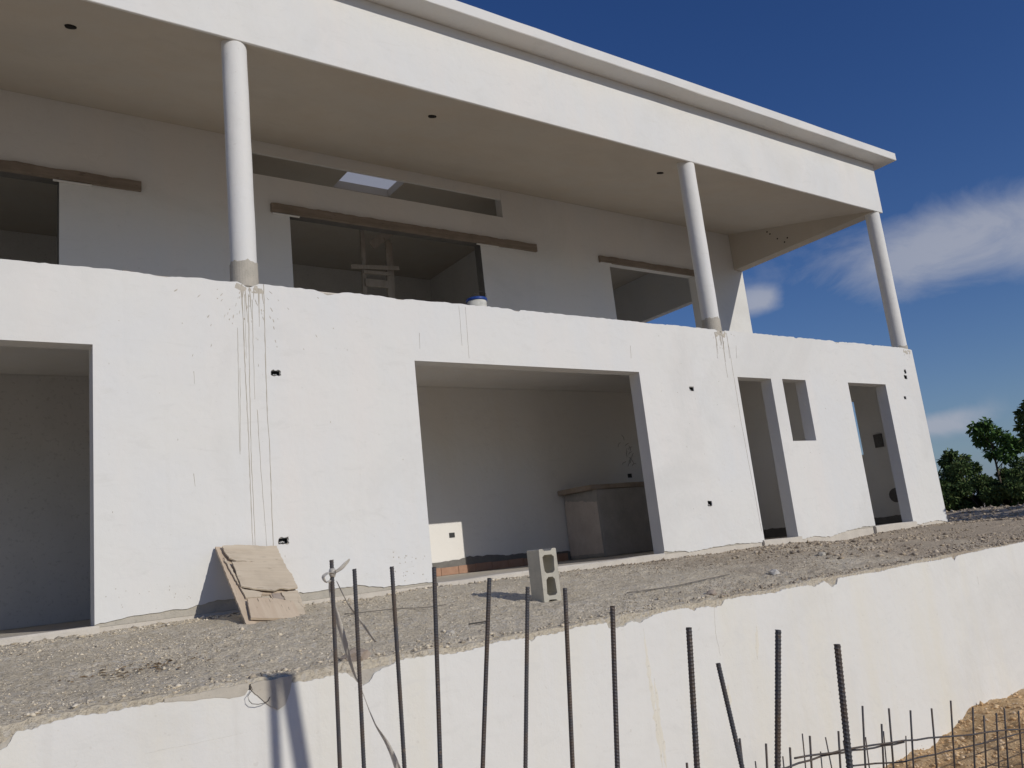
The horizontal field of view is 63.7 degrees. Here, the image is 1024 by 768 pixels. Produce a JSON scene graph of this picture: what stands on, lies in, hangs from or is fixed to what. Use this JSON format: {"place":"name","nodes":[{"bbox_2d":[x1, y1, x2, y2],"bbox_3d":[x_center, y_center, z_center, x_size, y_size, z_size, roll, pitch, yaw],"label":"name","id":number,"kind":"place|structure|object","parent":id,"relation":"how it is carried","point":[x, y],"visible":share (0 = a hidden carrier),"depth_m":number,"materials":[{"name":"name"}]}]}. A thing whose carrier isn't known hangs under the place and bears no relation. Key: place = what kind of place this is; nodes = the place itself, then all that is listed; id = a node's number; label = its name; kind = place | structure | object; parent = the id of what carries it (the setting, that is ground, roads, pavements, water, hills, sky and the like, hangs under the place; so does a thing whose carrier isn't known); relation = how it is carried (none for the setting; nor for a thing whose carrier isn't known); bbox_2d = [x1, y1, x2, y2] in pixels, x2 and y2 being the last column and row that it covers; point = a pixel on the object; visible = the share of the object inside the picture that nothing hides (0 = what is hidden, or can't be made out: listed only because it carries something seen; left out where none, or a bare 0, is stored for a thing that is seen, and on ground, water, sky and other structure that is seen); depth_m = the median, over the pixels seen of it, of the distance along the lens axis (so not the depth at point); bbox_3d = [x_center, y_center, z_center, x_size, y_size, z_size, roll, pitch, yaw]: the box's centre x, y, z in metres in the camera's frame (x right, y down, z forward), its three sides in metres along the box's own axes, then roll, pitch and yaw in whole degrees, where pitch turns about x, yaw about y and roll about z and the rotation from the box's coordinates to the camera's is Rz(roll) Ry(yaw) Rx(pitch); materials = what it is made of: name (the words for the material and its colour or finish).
{"place":"outdoors","nodes":[
{"label":"outdoors","id":0,"kind":"place"},
{"bbox_2d":[0,503,1023,767],"bbox_3d":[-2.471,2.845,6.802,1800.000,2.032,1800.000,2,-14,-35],"label":"ground","id":1,"kind":"structure","parent":0,"point":[586,589],"depth_m":5.93,"materials":[{"name":"grey gravel"}]},
{"bbox_2d":[53,651,217,682],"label":"dry leaves","id":2,"kind":"object","parent":1,"relation":"on","point":[157,663],"visible":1,"depth_m":4.62,"materials":[{"name":"plant"}]},
{"bbox_2d":[215,545,305,623],"bbox_3d":[-2.035,1.627,6.750,0.540,0.696,1.120,1,-13,-31],"label":"plywood sheet","id":3,"kind":"object","parent":1,"relation":"on","point":[254,573],"visible":0.88,"depth_m":6.72,"materials":[{"name":"brown paint"}]},
{"bbox_2d":[329,560,341,767],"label":"rebar","id":4,"kind":"object","parent":1,"relation":"on","point":[336,686],"visible":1,"depth_m":2.43,"materials":[{"name":"metal"}]},
{"bbox_2d":[322,559,400,767],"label":"plastic tape","id":5,"kind":"object","parent":4,"relation":"attached to","point":[332,572],"visible":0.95,"depth_m":2.50,"materials":[{"name":"grey plastic"}]},
{"bbox_2d":[339,647,370,661],"bbox_3d":[-0.887,1.545,4.671,0.131,0.097,0.133,-11,-12,23],"label":"rubble lump","id":6,"kind":"object","parent":1,"relation":"on","point":[365,654],"visible":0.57,"depth_m":4.64,"materials":[{"name":"brown paint"}]},
{"bbox_2d":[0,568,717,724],"bbox_3d":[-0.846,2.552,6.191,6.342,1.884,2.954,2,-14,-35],"label":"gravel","id":7,"kind":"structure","parent":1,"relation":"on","point":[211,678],"depth_m":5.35,"materials":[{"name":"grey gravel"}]},
{"bbox_2d":[352,569,365,767],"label":"rebar","id":8,"kind":"object","parent":1,"relation":"on","point":[359,679],"visible":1,"depth_m":2.44,"materials":[{"name":"metal"}]},
{"bbox_2d":[345,604,445,614],"bbox_3d":[-0.870,1.711,6.264,0.826,0.043,0.025,1,-13,-31],"label":"steel rod","id":9,"kind":"object","parent":1,"relation":"on","point":[392,609],"visible":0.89,"depth_m":6.25,"materials":[{"name":"metal"}]},
{"bbox_2d":[390,566,406,767],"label":"rebar","id":10,"kind":"object","parent":1,"relation":"on","point":[398,674],"visible":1,"depth_m":2.39,"materials":[{"name":"metal"}]},
{"bbox_2d":[432,567,442,767],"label":"rebar","id":11,"kind":"object","parent":1,"relation":"on","point":[437,670],"visible":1,"depth_m":2.34,"materials":[{"name":"metal"}]},
{"bbox_2d":[445,630,454,634],"bbox_3d":[-0.401,1.612,5.330,0.070,0.040,0.057,-4,-12,-13],"label":"rubble lump","id":12,"kind":"object","parent":1,"relation":"on","point":[450,631],"visible":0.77,"depth_m":5.32,"materials":[{"name":"concrete"}]},
{"bbox_2d":[0,0,947,644],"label":"house","id":13,"kind":"structure","parent":1,"relation":"on","point":[232,354],"depth_m":10.65,"materials":[{"name":"white paint"}]},
{"bbox_2d":[351,230,398,297],"bbox_3d":[-2.236,-1.283,13.609,0.886,2.873,0.164,2,-14,-35],"label":"timber trestle","id":14,"kind":"object","parent":13,"relation":"on","point":[388,283],"visible":0.46,"depth_m":13.75,"materials":[{"name":"grey wood"}]},
{"bbox_2d":[466,291,486,306],"bbox_3d":[-0.422,-0.921,10.057,0.262,0.363,0.262,2,-14,-35],"label":"paint bucket","id":15,"kind":"object","parent":13,"relation":"on","point":[478,300],"visible":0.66,"depth_m":9.96,"materials":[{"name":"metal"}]},
{"bbox_2d":[480,578,491,767],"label":"rebar","id":16,"kind":"object","parent":1,"relation":"on","point":[485,681],"visible":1,"depth_m":2.34,"materials":[{"name":"metal"}]},
{"bbox_2d":[0,542,1023,767],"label":"retaining wall","id":17,"kind":"structure","parent":1,"relation":"on","point":[920,640],"depth_m":5.80,"materials":[{"name":"concrete"}]},
{"bbox_2d":[523,587,529,767],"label":"rebar","id":18,"kind":"object","parent":1,"relation":"on","point":[526,694],"visible":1,"depth_m":2.35,"materials":[{"name":"metal"}]},
{"bbox_2d":[527,548,561,602],"bbox_3d":[0.252,1.509,6.507,0.156,0.407,0.198,0,-13,-29],"label":"concrete block","id":19,"kind":"object","parent":1,"relation":"on","point":[544,574],"depth_m":6.46,"materials":[{"name":"grey concrete"}]},
{"bbox_2d":[563,588,574,767],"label":"rebar","id":20,"kind":"object","parent":1,"relation":"on","point":[569,687],"visible":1,"depth_m":2.30,"materials":[{"name":"metal"}]},
{"bbox_2d":[610,606,619,767],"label":"rebar","id":21,"kind":"object","parent":1,"relation":"on","point":[615,690],"visible":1,"depth_m":2.01,"materials":[{"name":"metal"}]},
{"bbox_2d":[514,543,800,577],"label":"dry leaves","id":22,"kind":"object","parent":1,"relation":"on","point":[694,560],"visible":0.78,"depth_m":9.41,"materials":[{"name":"plant"}]},
{"bbox_2d":[627,574,729,592],"bbox_3d":[1.460,1.695,7.016,1.349,0.022,0.057,3,-15,-39],"label":"steel rod","id":23,"kind":"object","parent":1,"relation":"on","point":[677,585],"visible":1,"depth_m":6.92,"materials":[{"name":"metal"}]},
{"bbox_2d":[686,627,699,767],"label":"rebar","id":24,"kind":"object","parent":1,"relation":"on","point":[694,721],"visible":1,"depth_m":1.72,"materials":[{"name":"metal"}]},
{"bbox_2d":[706,589,716,595],"bbox_3d":[1.581,1.656,6.519,0.106,0.058,0.080,2,-14,-35],"label":"rubble lump","id":25,"kind":"object","parent":1,"relation":"on","point":[712,592],"visible":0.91,"depth_m":6.49,"materials":[{"name":"brown paint"}]},
{"bbox_2d":[716,663,744,767],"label":"rebar","id":26,"kind":"object","parent":1,"relation":"on","point":[730,717],"visible":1,"depth_m":2.07,"materials":[{"name":"metal"}]},
{"bbox_2d":[768,569,779,574],"bbox_3d":[2.393,1.722,7.530,0.096,0.060,0.082,5,-16,-45],"label":"rag lump","id":27,"kind":"object","parent":1,"relation":"on","point":[773,571],"visible":0.9,"depth_m":7.50,"materials":[{"name":"white fabric"}]},
{"bbox_2d":[774,629,781,767],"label":"rebar","id":28,"kind":"object","parent":1,"relation":"on","point":[777,737],"visible":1,"depth_m":1.66,"materials":[{"name":"metal"}]},
{"bbox_2d":[559,504,1023,597],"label":"rubble","id":29,"kind":"object","parent":1,"relation":"on","point":[961,519],"visible":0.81,"depth_m":9.88,"materials":[{"name":"grey gravel"}]},
{"bbox_2d":[833,644,852,767],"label":"rebar","id":30,"kind":"object","parent":1,"relation":"on","point":[843,707],"visible":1,"depth_m":1.54,"materials":[{"name":"metal"}]},
{"bbox_2d":[686,700,1023,767],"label":"rebar cage","id":31,"kind":"object","parent":1,"relation":"on","point":[883,744],"visible":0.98,"depth_m":4.92,"materials":[{"name":"metal"}]},
{"bbox_2d":[939,478,952,491],"bbox_3d":[9.528,2.683,19.132,1.329,1.004,1.100,-11,-12,21],"label":"bush","id":32,"kind":"object","parent":1,"relation":"on","point":[944,485],"visible":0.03,"depth_m":18.82,"materials":[{"name":"green plant"}]},
{"bbox_2d":[936,448,971,477],"bbox_3d":[10.797,2.385,19.950,0.813,1.753,0.532,-17,-15,42],"label":"young tree","id":33,"kind":"object","parent":1,"relation":"on","point":[948,457],"visible":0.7,"depth_m":20.03,"materials":[{"name":"green plant"}]},
{"bbox_2d":[890,689,1023,767],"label":"soil clods","id":34,"kind":"object","parent":1,"relation":"on","point":[1001,742],"visible":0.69,"depth_m":7.27,"materials":[{"name":"brown soil"}]},
{"bbox_2d":[938,461,988,511],"bbox_3d":[11.137,2.669,20.570,1.933,1.453,1.956,-4,-12,-10],"label":"bush","id":35,"kind":"object","parent":1,"relation":"on","point":[976,468],"visible":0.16,"depth_m":20.17,"materials":[{"name":"green plant"}]},
{"bbox_2d":[941,458,991,511],"bbox_3d":[10.374,2.481,19.291,1.659,1.405,1.636,-6,-11,-4],"label":"bush","id":36,"kind":"object","parent":1,"relation":"on","point":[951,501],"visible":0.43,"depth_m":18.75,"materials":[{"name":"green plant"}]},
{"bbox_2d":[951,475,1012,508],"bbox_3d":[10.794,2.567,18.865,1.397,0.969,1.356,-11,-12,20],"label":"bush","id":37,"kind":"object","parent":1,"relation":"on","point":[963,489],"visible":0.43,"depth_m":18.59,"materials":[{"name":"green plant"}]},
{"bbox_2d":[965,417,1023,504],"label":"young tree","id":38,"kind":"object","parent":1,"relation":"on","point":[985,432],"visible":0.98,"depth_m":18.91,"materials":[{"name":"green plant"}]},
{"bbox_2d":[977,469,1023,506],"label":"bush","id":39,"kind":"object","parent":1,"relation":"on","point":[995,496],"visible":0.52,"depth_m":18.16,"materials":[{"name":"green plant"}]},
{"bbox_2d":[994,456,1023,478],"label":"bush","id":40,"kind":"object","parent":1,"relation":"on","point":[1019,463],"visible":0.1,"depth_m":19.43,"materials":[{"name":"green plant"}]},
{"bbox_2d":[1000,476,1023,505],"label":"bush","id":41,"kind":"object","parent":1,"relation":"on","point":[1013,488],"visible":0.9,"depth_m":17.80,"materials":[{"name":"green plant"}]},
{"bbox_2d":[1002,467,1023,478],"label":"bush","id":42,"kind":"object","parent":1,"relation":"on","point":[1014,471],"visible":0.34,"depth_m":18.26,"materials":[{"name":"green plant"}]},
{"bbox_2d":[1012,400,1023,445],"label":"young tree","id":43,"kind":"object","parent":1,"relation":"on","point":[1019,417],"visible":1,"depth_m":16.98,"materials":[{"name":"green plant"}]},
{"bbox_2d":[456,0,1023,493],"label":"sky","id":44,"kind":"structure","parent":0,"point":[936,85],"materials":[{"name":"blue"}]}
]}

